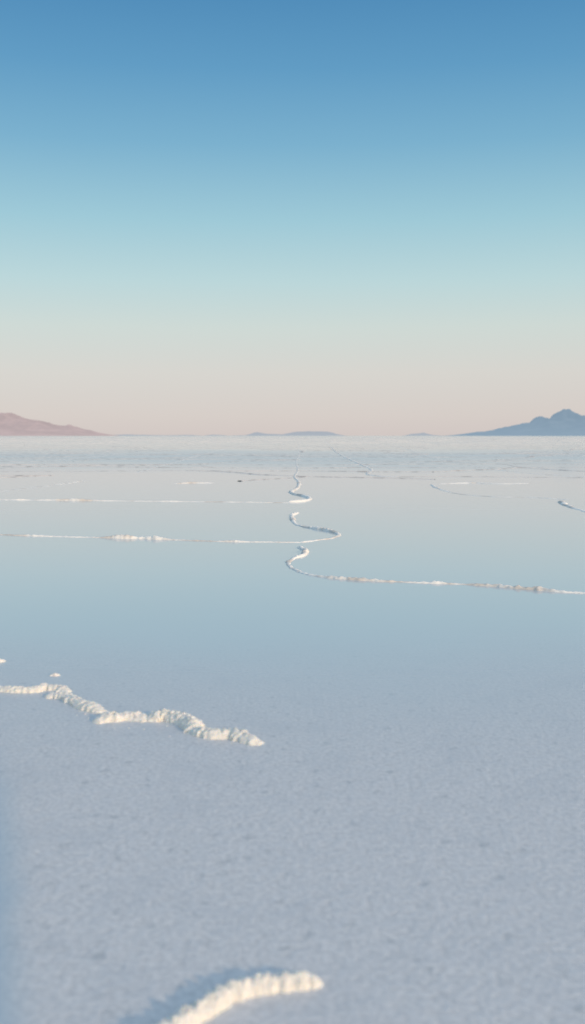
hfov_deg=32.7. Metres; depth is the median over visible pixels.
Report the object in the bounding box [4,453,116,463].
salt ridge
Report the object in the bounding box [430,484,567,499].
salt ridge
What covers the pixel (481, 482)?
salt ridge
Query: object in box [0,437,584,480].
salt polygon ridges
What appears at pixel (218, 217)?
sky
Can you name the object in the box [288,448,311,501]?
salt ridge
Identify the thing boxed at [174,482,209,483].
salt ridge
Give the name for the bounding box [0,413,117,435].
mountain
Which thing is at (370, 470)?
salt ridge
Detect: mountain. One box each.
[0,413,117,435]
[447,409,584,435]
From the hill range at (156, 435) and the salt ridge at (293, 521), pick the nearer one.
the salt ridge at (293, 521)
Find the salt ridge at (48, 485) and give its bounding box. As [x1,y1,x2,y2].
[0,481,81,491]
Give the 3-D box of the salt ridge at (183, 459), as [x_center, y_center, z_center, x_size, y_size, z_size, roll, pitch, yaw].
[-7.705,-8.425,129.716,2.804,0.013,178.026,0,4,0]
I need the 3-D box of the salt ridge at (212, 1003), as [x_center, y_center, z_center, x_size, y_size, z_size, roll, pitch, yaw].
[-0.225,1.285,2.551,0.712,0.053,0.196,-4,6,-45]
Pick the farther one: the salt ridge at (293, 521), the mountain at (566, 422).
the mountain at (566, 422)
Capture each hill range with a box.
[118,434,198,435]
[205,431,344,435]
[404,433,439,435]
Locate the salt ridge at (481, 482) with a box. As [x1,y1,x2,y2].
[440,482,522,483]
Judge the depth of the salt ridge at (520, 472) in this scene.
40.68 m
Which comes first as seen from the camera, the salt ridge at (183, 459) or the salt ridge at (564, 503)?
the salt ridge at (564, 503)
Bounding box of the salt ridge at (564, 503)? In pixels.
[558,501,584,511]
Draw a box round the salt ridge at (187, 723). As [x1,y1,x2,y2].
[0,683,263,745]
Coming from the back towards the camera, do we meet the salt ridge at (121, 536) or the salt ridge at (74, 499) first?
the salt ridge at (74, 499)
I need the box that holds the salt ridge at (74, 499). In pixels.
[0,498,287,502]
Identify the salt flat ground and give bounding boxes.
[0,436,584,1023]
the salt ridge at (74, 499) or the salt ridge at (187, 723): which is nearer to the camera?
the salt ridge at (187, 723)
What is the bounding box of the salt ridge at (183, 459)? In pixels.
[138,443,247,471]
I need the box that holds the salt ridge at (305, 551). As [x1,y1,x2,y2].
[286,546,584,593]
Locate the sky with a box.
[0,0,584,435]
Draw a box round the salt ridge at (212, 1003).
[159,970,322,1023]
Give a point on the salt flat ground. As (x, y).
(384, 822)
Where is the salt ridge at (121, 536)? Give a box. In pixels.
[0,534,300,542]
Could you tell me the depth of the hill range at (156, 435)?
25374.09 m
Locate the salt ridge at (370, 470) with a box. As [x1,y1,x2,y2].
[328,444,399,476]
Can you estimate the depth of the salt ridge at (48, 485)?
30.04 m
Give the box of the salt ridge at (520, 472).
[468,465,580,476]
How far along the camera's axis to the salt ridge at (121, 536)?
14.53 m
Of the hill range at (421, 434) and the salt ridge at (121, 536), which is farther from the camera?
the hill range at (421, 434)
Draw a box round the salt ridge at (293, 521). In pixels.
[289,512,340,541]
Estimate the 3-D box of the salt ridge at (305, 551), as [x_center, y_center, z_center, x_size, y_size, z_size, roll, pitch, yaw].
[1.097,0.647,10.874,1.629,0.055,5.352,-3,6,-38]
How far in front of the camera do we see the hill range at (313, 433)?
21275.83 m

